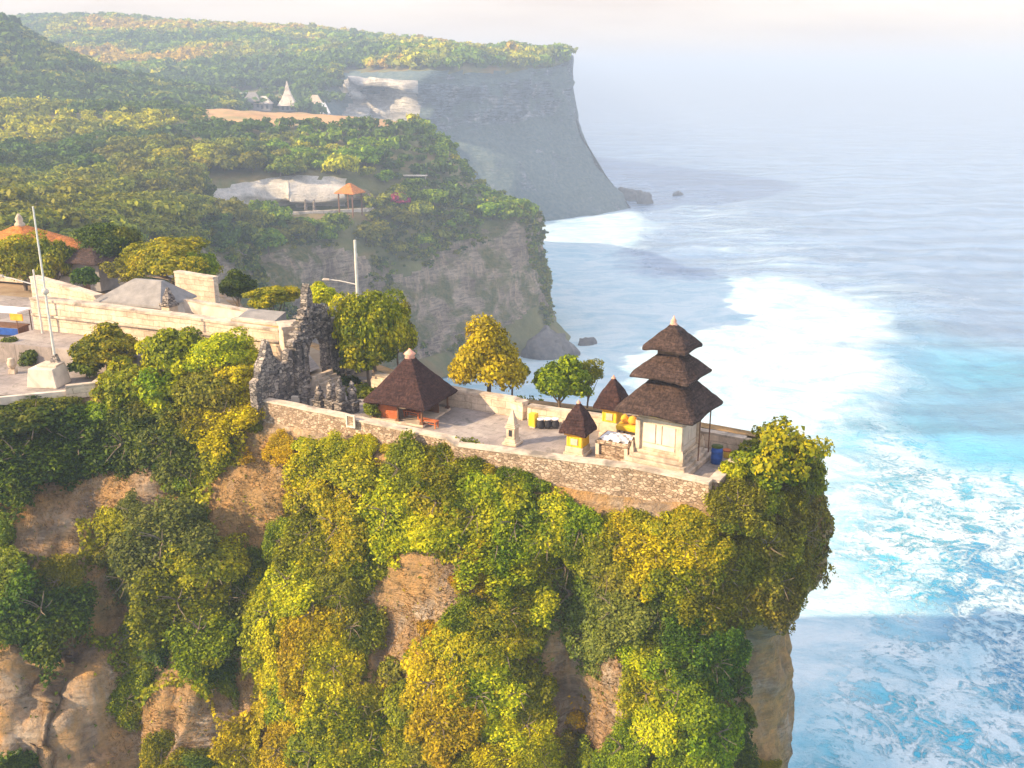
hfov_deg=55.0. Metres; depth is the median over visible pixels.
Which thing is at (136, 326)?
wall ledge
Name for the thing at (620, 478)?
parapet wall
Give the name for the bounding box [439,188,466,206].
hillside tree
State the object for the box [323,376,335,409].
stone statue
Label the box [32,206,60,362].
tall pole
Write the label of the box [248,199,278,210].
garden tree
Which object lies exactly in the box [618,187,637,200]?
sea rock
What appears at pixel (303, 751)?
cliff bush
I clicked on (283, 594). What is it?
cliff bush
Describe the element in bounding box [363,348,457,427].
open pavilion
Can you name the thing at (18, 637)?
cliff bush
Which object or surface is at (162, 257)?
broadleaf tree
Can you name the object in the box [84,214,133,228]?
hillside tree
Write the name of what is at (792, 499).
cliff bush
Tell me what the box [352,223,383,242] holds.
hillside tree
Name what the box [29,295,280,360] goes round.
court wall
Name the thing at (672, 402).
thatched tower
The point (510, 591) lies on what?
cliff bush
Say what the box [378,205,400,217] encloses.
hillside tree
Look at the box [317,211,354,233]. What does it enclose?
hillside tree
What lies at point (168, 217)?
hillside tree
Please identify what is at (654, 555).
cliff bush
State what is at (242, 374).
broadleaf tree
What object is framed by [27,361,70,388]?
white plinth
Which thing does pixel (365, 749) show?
cliff bush
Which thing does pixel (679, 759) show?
cliff bush
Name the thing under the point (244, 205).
hillside tree
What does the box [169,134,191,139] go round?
hillside tree
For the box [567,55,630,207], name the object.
headland back
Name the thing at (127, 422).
cliff bush
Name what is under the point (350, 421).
square frame
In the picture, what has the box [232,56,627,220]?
headland
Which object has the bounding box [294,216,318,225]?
hillside tree
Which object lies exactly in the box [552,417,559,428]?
black pot
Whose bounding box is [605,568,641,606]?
cliff bush
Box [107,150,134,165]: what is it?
hillside tree
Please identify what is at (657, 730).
cliff bush
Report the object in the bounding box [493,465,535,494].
cliff bush
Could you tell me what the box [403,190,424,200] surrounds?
hillside tree
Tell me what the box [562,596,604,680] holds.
cliff bush
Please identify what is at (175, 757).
cliff bush
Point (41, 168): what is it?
hillside tree
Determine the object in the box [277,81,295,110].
pointed hall
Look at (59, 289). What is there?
court wall
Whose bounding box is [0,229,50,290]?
broadleaf tree
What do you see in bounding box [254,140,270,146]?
hillside tree
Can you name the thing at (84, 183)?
hillside tree
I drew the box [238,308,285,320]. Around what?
slab roof
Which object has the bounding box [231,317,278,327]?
screen wall
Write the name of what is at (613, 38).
sky
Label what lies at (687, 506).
cliff bush
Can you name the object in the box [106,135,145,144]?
hillside tree
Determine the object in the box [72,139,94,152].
hillside tree
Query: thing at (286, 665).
cliff bush
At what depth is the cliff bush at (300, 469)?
55.53 m
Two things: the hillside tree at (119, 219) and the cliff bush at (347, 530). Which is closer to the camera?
the cliff bush at (347, 530)
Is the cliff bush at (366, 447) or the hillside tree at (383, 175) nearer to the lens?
the cliff bush at (366, 447)
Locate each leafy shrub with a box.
[0,336,18,347]
[17,349,37,365]
[67,322,138,370]
[67,358,104,378]
[334,370,361,385]
[345,382,375,398]
[363,403,381,417]
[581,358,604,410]
[718,460,750,482]
[729,443,805,492]
[736,415,834,482]
[794,457,828,504]
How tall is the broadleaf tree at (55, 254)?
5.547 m
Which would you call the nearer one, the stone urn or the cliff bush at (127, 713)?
the cliff bush at (127, 713)
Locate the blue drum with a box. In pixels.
[711,444,722,464]
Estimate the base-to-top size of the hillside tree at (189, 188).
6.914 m
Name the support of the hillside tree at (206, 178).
on the hill across cove
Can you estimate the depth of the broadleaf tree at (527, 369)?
61.14 m
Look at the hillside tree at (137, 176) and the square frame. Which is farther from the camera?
the hillside tree at (137, 176)
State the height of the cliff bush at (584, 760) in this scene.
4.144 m
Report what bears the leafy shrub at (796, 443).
on the headland at (80, 739)
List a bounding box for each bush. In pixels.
[0,395,86,440]
[0,429,80,526]
[0,509,16,546]
[0,544,38,622]
[0,569,100,688]
[0,617,30,652]
[0,752,37,767]
[8,395,85,416]
[31,402,120,493]
[35,552,85,596]
[68,621,87,637]
[75,399,119,427]
[85,546,109,565]
[92,505,129,574]
[94,399,163,480]
[103,533,154,620]
[105,673,142,731]
[114,488,151,533]
[115,608,147,660]
[116,494,221,605]
[119,365,187,418]
[120,646,154,692]
[123,556,235,654]
[129,403,208,497]
[135,630,169,668]
[138,728,174,767]
[157,392,244,439]
[158,471,204,492]
[158,747,188,767]
[161,602,242,686]
[163,532,252,591]
[172,746,220,767]
[178,492,200,512]
[180,657,203,678]
[181,385,266,461]
[183,415,237,485]
[195,585,246,660]
[196,679,216,698]
[197,452,222,474]
[202,656,240,710]
[202,716,265,767]
[223,543,269,600]
[230,566,266,639]
[236,421,263,433]
[237,577,282,672]
[238,617,277,704]
[239,604,255,681]
[241,680,273,758]
[243,748,261,767]
[259,717,300,767]
[261,428,294,466]
[261,515,290,562]
[263,551,322,630]
[263,678,312,732]
[271,500,332,585]
[274,600,350,680]
[275,618,333,719]
[281,435,337,505]
[281,477,338,526]
[282,715,356,767]
[290,436,313,452]
[294,681,372,747]
[296,528,344,593]
[301,629,368,712]
[306,562,376,611]
[314,429,357,462]
[314,739,383,767]
[315,447,383,498]
[317,486,369,566]
[327,588,389,685]
[334,702,393,767]
[339,433,380,461]
[339,542,389,590]
[347,681,384,723]
[352,469,423,570]
[357,657,368,675]
[370,428,429,513]
[372,677,418,740]
[376,726,412,767]
[377,654,401,682]
[378,442,398,453]
[390,192,411,203]
[390,441,436,481]
[398,640,468,715]
[399,514,470,552]
[399,739,451,767]
[403,693,488,767]
[405,459,471,558]
[411,435,487,509]
[416,617,436,634]
[420,619,467,663]
[438,591,502,641]
[441,470,520,578]
[443,457,457,470]
[443,657,529,735]
[446,742,477,767]
[447,575,469,590]
[449,475,499,509]
[449,622,534,672]
[451,537,504,597]
[452,519,537,597]
[465,592,543,632]
[469,740,522,767]
[472,712,527,755]
[479,479,554,566]
[480,462,497,474]
[487,656,559,725]
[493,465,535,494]
[495,482,536,509]
[496,570,524,616]
[496,702,559,766]
[509,552,567,598]
[510,618,548,653]
[515,730,565,767]
[521,510,576,559]
[523,566,560,635]
[531,477,552,492]
[532,486,572,526]
[552,568,597,660]
[553,538,592,587]
[555,502,608,570]
[557,728,582,767]
[561,493,578,509]
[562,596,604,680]
[564,710,586,731]
[574,734,593,767]
[578,543,642,602]
[585,586,655,664]
[590,505,656,588]
[590,715,651,767]
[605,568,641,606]
[613,516,702,603]
[613,661,659,727]
[616,637,679,683]
[628,588,684,660]
[628,697,691,757]
[638,510,675,538]
[640,551,726,613]
[650,735,719,767]
[651,658,720,738]
[655,508,737,574]
[659,611,726,682]
[668,508,718,547]
[671,504,698,514]
[675,584,739,647]
[681,626,753,700]
[685,700,745,767]
[692,532,760,599]
[700,477,775,538]
[725,667,753,700]
[726,576,774,637]
[729,733,761,767]
[732,515,807,609]
[740,698,759,728]
[743,477,771,519]
[743,560,810,635]
[758,758,782,767]
[759,487,786,518]
[765,477,810,518]
[777,488,822,589]
[794,549,827,617]
[809,500,823,520]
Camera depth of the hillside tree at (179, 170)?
269.86 m
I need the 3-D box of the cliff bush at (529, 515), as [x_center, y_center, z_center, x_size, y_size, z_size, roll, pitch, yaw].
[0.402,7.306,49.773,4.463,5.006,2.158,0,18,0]
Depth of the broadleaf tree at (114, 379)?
60.23 m
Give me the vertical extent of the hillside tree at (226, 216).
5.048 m
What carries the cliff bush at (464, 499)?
on the headland at (80, 739)
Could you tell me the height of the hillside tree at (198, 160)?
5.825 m
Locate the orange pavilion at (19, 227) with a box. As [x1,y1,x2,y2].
[0,214,80,282]
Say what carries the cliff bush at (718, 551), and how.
on the headland at (80, 739)
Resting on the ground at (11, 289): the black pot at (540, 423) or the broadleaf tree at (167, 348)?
the broadleaf tree at (167, 348)
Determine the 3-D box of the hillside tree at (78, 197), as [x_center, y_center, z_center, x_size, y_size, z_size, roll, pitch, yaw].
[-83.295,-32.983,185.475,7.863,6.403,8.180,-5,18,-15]
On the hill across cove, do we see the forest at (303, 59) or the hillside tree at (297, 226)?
the hillside tree at (297, 226)
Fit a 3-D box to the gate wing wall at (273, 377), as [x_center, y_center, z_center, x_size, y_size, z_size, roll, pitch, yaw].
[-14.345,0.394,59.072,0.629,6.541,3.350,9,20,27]
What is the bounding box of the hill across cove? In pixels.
[1,106,570,377]
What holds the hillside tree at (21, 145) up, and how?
on the hill across cove
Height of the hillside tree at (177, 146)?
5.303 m
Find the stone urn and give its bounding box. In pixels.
[7,358,17,373]
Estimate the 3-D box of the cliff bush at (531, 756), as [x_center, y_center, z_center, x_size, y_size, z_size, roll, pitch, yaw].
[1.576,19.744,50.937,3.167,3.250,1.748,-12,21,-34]
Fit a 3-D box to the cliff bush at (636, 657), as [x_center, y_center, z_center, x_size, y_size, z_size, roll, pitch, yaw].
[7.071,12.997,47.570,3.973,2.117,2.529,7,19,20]
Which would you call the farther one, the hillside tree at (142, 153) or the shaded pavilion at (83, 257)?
the hillside tree at (142, 153)
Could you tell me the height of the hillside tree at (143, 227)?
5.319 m
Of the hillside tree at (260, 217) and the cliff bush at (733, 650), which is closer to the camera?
the cliff bush at (733, 650)
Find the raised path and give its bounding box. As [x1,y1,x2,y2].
[0,329,196,371]
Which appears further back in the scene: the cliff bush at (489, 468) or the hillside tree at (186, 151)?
the hillside tree at (186, 151)
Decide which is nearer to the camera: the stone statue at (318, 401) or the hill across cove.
the stone statue at (318, 401)
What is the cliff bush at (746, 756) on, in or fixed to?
on the headland at (80, 739)
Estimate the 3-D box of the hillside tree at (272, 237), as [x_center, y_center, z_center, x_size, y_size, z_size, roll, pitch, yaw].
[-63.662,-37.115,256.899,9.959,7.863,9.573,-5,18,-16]
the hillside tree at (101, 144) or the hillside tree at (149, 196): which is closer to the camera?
the hillside tree at (149, 196)
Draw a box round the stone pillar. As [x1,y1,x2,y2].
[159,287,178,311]
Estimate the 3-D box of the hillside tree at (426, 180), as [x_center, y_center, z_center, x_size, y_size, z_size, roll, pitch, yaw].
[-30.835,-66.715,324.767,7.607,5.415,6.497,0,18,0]
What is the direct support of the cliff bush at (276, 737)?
on the headland at (80, 739)
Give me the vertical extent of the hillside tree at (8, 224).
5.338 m
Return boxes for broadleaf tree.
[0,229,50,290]
[34,238,77,279]
[69,266,100,288]
[70,221,147,257]
[89,355,161,409]
[98,256,145,282]
[119,235,223,284]
[134,324,204,375]
[168,363,243,418]
[181,326,258,373]
[184,252,220,274]
[210,363,253,397]
[218,268,258,306]
[241,285,300,310]
[299,281,339,307]
[327,287,417,371]
[339,332,397,384]
[393,301,418,365]
[447,312,528,391]
[507,362,530,394]
[531,354,594,407]
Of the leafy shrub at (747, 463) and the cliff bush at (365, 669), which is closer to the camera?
the leafy shrub at (747, 463)
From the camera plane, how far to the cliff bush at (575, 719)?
52.15 m
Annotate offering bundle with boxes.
[621,414,628,422]
[628,416,636,423]
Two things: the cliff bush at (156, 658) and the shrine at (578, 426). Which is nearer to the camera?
the shrine at (578, 426)
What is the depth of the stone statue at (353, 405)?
57.54 m
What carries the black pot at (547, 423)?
on the terrace
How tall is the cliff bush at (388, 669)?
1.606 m
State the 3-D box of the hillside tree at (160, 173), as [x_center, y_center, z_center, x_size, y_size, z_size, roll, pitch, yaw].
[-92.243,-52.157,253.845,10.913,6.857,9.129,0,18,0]
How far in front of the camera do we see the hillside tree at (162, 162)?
274.41 m
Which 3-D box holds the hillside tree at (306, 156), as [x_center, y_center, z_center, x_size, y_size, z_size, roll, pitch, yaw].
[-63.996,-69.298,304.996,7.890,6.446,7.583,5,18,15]
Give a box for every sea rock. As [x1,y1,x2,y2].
[521,325,567,359]
[550,329,580,355]
[578,337,596,345]
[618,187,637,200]
[636,190,652,204]
[672,191,682,195]
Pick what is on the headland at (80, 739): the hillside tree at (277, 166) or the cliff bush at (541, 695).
the cliff bush at (541, 695)
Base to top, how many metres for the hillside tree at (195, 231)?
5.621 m
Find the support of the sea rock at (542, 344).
in the sea
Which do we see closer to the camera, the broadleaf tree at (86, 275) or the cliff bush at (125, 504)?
the cliff bush at (125, 504)
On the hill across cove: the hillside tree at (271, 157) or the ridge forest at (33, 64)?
the hillside tree at (271, 157)
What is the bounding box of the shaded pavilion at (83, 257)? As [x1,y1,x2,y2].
[63,245,121,291]
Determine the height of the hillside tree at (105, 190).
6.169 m
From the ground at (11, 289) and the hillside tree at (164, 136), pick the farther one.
the hillside tree at (164, 136)
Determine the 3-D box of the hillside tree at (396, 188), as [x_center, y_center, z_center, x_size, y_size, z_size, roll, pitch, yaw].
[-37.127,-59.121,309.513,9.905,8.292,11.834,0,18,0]
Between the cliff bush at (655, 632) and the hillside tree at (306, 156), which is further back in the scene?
the hillside tree at (306, 156)
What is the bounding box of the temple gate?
[286,283,346,395]
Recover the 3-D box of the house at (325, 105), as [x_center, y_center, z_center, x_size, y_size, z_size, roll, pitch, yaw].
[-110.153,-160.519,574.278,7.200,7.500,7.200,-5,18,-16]
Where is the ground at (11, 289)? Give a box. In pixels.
[0,275,751,477]
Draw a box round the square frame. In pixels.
[345,414,355,427]
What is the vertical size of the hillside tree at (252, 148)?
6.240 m
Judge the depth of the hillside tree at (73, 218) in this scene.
155.08 m
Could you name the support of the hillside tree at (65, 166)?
on the hill across cove
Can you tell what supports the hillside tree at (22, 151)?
on the hill across cove
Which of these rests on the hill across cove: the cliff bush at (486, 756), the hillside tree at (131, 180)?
the hillside tree at (131, 180)
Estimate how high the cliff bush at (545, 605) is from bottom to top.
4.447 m
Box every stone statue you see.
[298,379,313,404]
[311,385,324,407]
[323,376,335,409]
[332,377,348,412]
[347,381,360,413]
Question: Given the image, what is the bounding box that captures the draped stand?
[528,412,537,428]
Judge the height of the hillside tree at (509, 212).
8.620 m
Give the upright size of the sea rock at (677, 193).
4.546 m
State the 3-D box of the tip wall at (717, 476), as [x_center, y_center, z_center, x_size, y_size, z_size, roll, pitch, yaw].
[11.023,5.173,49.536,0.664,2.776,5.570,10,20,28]
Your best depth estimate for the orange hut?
289.24 m
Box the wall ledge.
[31,313,278,342]
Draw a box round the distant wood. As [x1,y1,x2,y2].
[0,95,539,237]
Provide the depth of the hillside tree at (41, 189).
198.99 m
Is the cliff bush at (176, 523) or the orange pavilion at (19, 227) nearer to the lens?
the cliff bush at (176, 523)
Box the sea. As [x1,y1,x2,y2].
[442,77,1023,767]
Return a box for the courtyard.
[0,295,319,394]
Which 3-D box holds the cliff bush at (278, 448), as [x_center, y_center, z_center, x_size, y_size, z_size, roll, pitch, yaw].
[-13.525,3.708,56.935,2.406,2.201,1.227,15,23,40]
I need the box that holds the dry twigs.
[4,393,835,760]
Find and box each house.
[245,92,260,109]
[254,96,272,110]
[311,95,322,103]
[320,103,329,114]
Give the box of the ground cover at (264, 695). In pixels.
[0,395,838,767]
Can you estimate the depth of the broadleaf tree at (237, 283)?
76.28 m
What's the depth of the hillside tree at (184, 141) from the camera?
306.44 m
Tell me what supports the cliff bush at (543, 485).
on the headland at (80, 739)
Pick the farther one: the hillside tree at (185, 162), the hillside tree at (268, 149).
the hillside tree at (268, 149)
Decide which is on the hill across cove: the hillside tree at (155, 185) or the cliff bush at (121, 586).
the hillside tree at (155, 185)
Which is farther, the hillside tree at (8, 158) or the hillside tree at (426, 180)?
the hillside tree at (426, 180)
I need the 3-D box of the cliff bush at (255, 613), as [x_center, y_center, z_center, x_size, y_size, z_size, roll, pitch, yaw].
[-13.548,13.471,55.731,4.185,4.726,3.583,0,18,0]
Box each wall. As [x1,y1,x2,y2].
[29,275,102,300]
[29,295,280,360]
[65,378,98,397]
[173,270,219,302]
[183,298,247,318]
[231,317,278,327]
[249,339,294,423]
[263,398,712,506]
[276,319,295,360]
[336,338,366,375]
[371,372,528,420]
[527,403,746,450]
[710,446,746,491]
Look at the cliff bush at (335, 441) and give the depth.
54.61 m
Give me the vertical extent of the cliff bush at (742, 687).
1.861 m
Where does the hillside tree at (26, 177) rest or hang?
on the hill across cove
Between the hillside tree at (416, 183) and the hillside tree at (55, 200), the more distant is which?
the hillside tree at (416, 183)
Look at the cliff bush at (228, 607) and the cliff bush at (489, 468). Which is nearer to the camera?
the cliff bush at (489, 468)
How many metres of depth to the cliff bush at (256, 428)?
57.99 m
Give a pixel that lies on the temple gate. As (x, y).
(311, 322)
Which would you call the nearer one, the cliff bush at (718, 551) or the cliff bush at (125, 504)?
the cliff bush at (718, 551)
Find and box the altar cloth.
[598,431,634,443]
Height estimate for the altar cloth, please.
0.376 m
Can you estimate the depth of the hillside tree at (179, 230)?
190.96 m
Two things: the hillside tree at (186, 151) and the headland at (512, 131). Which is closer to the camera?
the hillside tree at (186, 151)
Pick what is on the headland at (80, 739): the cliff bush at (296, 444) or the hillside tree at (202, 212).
the cliff bush at (296, 444)
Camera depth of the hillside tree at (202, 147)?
298.93 m
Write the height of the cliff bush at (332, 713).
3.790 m
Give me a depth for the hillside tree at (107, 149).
283.61 m
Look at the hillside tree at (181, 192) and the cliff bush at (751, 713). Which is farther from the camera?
the hillside tree at (181, 192)
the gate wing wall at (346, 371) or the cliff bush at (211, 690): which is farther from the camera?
the gate wing wall at (346, 371)
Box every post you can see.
[304,199,307,210]
[313,199,316,210]
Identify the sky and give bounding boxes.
[0,0,1023,77]
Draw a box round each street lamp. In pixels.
[0,269,43,333]
[322,240,358,295]
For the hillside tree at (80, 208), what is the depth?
167.46 m
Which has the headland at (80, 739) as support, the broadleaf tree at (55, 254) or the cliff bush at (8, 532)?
the cliff bush at (8, 532)
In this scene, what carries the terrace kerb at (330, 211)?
on the hill across cove
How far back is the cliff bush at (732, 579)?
46.60 m
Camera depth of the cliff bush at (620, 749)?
48.55 m
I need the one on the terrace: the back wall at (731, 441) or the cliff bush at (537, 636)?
the back wall at (731, 441)
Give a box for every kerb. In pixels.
[0,390,65,404]
[290,207,373,214]
[291,395,312,404]
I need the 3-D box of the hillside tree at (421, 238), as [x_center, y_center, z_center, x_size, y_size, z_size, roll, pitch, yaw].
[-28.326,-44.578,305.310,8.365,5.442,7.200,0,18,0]
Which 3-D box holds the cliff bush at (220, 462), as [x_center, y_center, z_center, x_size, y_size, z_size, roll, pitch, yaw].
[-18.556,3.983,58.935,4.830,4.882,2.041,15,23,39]
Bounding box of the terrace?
[287,374,730,477]
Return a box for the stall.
[0,306,32,334]
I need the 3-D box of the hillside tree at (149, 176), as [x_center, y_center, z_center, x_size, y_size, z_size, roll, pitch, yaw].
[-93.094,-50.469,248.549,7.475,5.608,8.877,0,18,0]
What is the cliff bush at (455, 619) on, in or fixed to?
on the headland at (80, 739)
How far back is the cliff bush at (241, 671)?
57.04 m
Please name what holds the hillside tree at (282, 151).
on the hill across cove
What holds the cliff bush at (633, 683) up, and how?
on the headland at (80, 739)
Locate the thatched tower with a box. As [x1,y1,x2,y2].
[614,316,722,473]
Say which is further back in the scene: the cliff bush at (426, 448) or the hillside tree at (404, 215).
the hillside tree at (404, 215)
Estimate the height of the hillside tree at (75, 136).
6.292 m
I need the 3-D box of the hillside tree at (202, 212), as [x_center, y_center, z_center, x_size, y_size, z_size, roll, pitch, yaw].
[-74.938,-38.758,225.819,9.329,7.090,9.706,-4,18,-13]
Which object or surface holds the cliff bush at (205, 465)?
on the headland at (80, 739)
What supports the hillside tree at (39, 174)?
on the hill across cove
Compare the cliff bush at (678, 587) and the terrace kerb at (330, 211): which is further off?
the terrace kerb at (330, 211)
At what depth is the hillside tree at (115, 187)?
219.79 m
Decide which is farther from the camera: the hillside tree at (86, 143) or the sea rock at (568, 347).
the sea rock at (568, 347)
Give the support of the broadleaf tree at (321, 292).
on the ground at (11, 289)
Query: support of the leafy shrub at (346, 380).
on the ground at (11, 289)
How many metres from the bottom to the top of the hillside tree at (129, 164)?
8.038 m
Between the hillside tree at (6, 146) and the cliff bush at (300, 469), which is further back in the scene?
the hillside tree at (6, 146)
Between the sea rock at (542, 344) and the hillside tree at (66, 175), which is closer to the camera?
the hillside tree at (66, 175)
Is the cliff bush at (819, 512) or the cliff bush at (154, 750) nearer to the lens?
the cliff bush at (819, 512)
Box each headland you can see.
[0,275,832,767]
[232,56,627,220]
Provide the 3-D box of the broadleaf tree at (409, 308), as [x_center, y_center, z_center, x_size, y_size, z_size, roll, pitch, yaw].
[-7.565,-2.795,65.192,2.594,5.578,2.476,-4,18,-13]
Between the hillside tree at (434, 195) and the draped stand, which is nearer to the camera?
the draped stand
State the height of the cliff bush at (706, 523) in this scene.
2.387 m
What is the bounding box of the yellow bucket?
[723,448,730,458]
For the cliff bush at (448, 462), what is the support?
on the headland at (80, 739)
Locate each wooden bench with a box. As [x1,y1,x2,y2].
[403,409,420,419]
[419,417,438,428]
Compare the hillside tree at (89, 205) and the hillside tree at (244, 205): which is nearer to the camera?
the hillside tree at (89, 205)
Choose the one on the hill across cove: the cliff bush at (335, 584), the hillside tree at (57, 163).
the hillside tree at (57, 163)
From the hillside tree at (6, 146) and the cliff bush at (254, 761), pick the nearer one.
the cliff bush at (254, 761)
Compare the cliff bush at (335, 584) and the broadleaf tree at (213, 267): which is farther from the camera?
the broadleaf tree at (213, 267)
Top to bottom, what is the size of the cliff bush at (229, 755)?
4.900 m
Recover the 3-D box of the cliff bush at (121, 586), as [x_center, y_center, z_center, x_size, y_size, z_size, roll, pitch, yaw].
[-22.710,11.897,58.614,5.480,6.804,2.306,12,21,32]
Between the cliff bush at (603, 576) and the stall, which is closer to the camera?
the cliff bush at (603, 576)
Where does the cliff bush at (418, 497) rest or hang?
on the headland at (80, 739)
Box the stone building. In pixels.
[93,278,196,312]
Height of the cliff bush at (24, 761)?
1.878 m
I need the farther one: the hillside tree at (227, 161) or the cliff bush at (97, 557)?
the hillside tree at (227, 161)
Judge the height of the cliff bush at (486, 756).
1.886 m
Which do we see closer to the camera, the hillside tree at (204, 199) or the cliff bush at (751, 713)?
the cliff bush at (751, 713)
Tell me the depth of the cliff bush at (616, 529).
47.84 m
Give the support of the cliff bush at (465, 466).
on the headland at (80, 739)
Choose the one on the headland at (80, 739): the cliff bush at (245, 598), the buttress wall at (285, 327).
the cliff bush at (245, 598)
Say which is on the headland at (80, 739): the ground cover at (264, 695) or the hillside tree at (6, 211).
the ground cover at (264, 695)
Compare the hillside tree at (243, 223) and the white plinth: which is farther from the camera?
the hillside tree at (243, 223)
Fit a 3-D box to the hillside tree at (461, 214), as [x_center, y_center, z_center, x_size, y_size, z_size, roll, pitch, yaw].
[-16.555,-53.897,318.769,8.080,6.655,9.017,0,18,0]
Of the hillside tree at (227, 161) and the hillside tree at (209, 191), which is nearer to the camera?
the hillside tree at (209, 191)
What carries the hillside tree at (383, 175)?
on the hill across cove
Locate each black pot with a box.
[537,417,543,428]
[544,417,551,428]
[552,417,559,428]
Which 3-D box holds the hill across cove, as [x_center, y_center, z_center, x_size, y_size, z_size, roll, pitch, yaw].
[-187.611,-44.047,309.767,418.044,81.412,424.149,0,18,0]
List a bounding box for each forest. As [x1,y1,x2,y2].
[0,12,247,110]
[6,11,577,114]
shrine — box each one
[502,409,522,446]
[559,400,596,456]
[593,375,628,436]
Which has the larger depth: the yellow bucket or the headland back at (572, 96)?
the headland back at (572, 96)
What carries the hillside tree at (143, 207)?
on the hill across cove
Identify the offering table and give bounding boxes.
[616,421,635,432]
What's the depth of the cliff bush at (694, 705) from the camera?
46.10 m
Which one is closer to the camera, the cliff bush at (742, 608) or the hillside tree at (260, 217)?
the cliff bush at (742, 608)
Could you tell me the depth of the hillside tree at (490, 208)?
321.56 m
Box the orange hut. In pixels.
[334,183,365,217]
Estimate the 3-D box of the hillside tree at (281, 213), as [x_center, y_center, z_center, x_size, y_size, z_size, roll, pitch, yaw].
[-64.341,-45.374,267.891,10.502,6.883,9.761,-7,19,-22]
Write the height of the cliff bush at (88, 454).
5.651 m
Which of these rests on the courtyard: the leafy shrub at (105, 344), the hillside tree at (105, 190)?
the leafy shrub at (105, 344)
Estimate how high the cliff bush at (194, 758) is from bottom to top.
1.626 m
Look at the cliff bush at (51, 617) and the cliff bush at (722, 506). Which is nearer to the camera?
the cliff bush at (722, 506)
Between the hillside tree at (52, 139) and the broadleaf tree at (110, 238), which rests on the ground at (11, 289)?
the broadleaf tree at (110, 238)
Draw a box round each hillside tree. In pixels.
[0,142,12,149]
[0,148,22,162]
[0,149,7,156]
[0,153,24,163]
[0,169,25,182]
[0,175,26,185]
[0,181,43,201]
[0,183,38,201]
[0,198,54,210]
[0,201,45,215]
[0,207,32,216]
[0,208,64,231]
[0,220,13,228]
[1,161,25,167]
[2,136,31,146]
[6,141,31,150]
[6,164,30,175]
[9,147,39,157]
[13,172,39,182]
[26,179,49,188]
[27,148,56,158]
[27,171,47,177]
[28,137,61,144]
[30,163,53,171]
[31,169,55,175]
[32,184,60,195]
[35,141,60,148]
[39,173,65,182]
[39,174,70,178]
[40,193,75,206]
[40,204,101,230]
[41,169,67,174]
[44,177,62,186]
[45,181,86,198]
[47,161,62,165]
[50,142,90,156]
[53,157,72,164]
[53,163,78,170]
[53,178,93,189]
[53,227,80,237]
[59,191,89,203]
[60,201,100,210]
[62,166,82,175]
[65,206,99,216]
[66,171,109,182]
[68,134,92,138]
[68,166,115,179]
[70,154,86,160]
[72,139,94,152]
[73,153,109,167]
[77,209,85,215]
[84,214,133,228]
[86,184,110,192]
[86,186,111,194]
[86,188,103,197]
[87,194,109,202]
[87,208,124,218]
[88,162,119,176]
[90,141,110,150]
[91,143,132,153]
[92,198,127,212]
[99,153,115,158]
[104,182,121,191]
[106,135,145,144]
[106,177,133,191]
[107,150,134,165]
[107,191,143,206]
[114,176,136,187]
[115,156,155,172]
[117,142,143,151]
[117,172,148,188]
[117,207,139,218]
[123,196,160,219]
[125,217,150,233]
[127,214,170,239]
[128,133,146,136]
[130,187,152,192]
[131,223,148,241]
[133,149,152,160]
[138,169,176,182]
[138,191,170,201]
[139,132,176,147]
[139,172,156,180]
[139,177,177,194]
[139,178,173,187]
[140,138,169,149]
[141,187,185,208]
[144,143,167,150]
[145,155,180,168]
[149,222,193,239]
[150,198,189,224]
[152,146,184,159]
[152,150,180,164]
[152,211,178,223]
[162,165,204,177]
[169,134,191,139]
[169,159,193,164]
[171,137,196,149]
[171,144,185,148]
[171,184,205,194]
[172,172,202,189]
[172,221,198,238]
[173,146,196,158]
[173,195,202,220]
[176,190,189,195]
[187,151,214,168]
[188,143,214,156]
[188,192,216,205]
[189,157,212,166]
[189,224,209,237]
[190,161,207,171]
[193,204,206,217]
[196,179,206,190]
[197,171,212,183]
[198,217,209,230]
[199,182,216,195]
[201,211,233,221]
[203,204,220,218]
[207,145,229,158]
[207,154,242,171]
[212,196,252,220]
[216,138,227,144]
[220,197,248,208]
[221,135,245,155]
[230,218,262,242]
[231,224,257,242]
[235,150,267,172]
[243,145,263,152]
[247,209,274,226]
[251,227,287,253]
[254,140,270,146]
[260,145,278,154]
[263,205,293,223]
[264,154,275,164]
[264,155,297,176]
[266,141,291,148]
[267,220,291,229]
[271,147,292,156]
[281,158,309,175]
[284,218,315,235]
[289,147,317,156]
[291,144,313,154]
[293,150,317,164]
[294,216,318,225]
[312,146,331,157]
[316,225,337,240]
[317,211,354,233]
[321,152,360,174]
[331,148,357,156]
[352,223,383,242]
[353,144,383,166]
[370,220,393,234]
[374,145,393,159]
[374,169,394,182]
[375,150,386,164]
[378,183,408,203]
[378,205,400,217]
[386,241,408,257]
[391,208,419,225]
[398,199,436,213]
[400,177,428,188]
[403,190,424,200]
[410,173,430,185]
[413,232,433,246]
[417,188,447,205]
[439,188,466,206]
[451,208,472,225]
[475,201,509,219]
[494,200,523,220]
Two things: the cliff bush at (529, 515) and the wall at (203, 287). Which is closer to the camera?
the cliff bush at (529, 515)
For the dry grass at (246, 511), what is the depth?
57.15 m
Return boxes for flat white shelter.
[403,175,427,186]
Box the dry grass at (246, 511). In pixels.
[0,434,731,767]
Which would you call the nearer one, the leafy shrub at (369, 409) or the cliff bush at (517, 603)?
the cliff bush at (517, 603)
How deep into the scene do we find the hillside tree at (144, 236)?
171.91 m
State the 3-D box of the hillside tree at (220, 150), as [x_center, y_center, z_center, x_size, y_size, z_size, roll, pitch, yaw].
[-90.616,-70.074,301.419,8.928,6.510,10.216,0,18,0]
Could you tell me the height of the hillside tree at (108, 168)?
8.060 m
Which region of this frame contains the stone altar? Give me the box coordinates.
[595,430,634,460]
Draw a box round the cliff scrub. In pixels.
[200,197,555,355]
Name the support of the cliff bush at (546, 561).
on the headland at (80, 739)

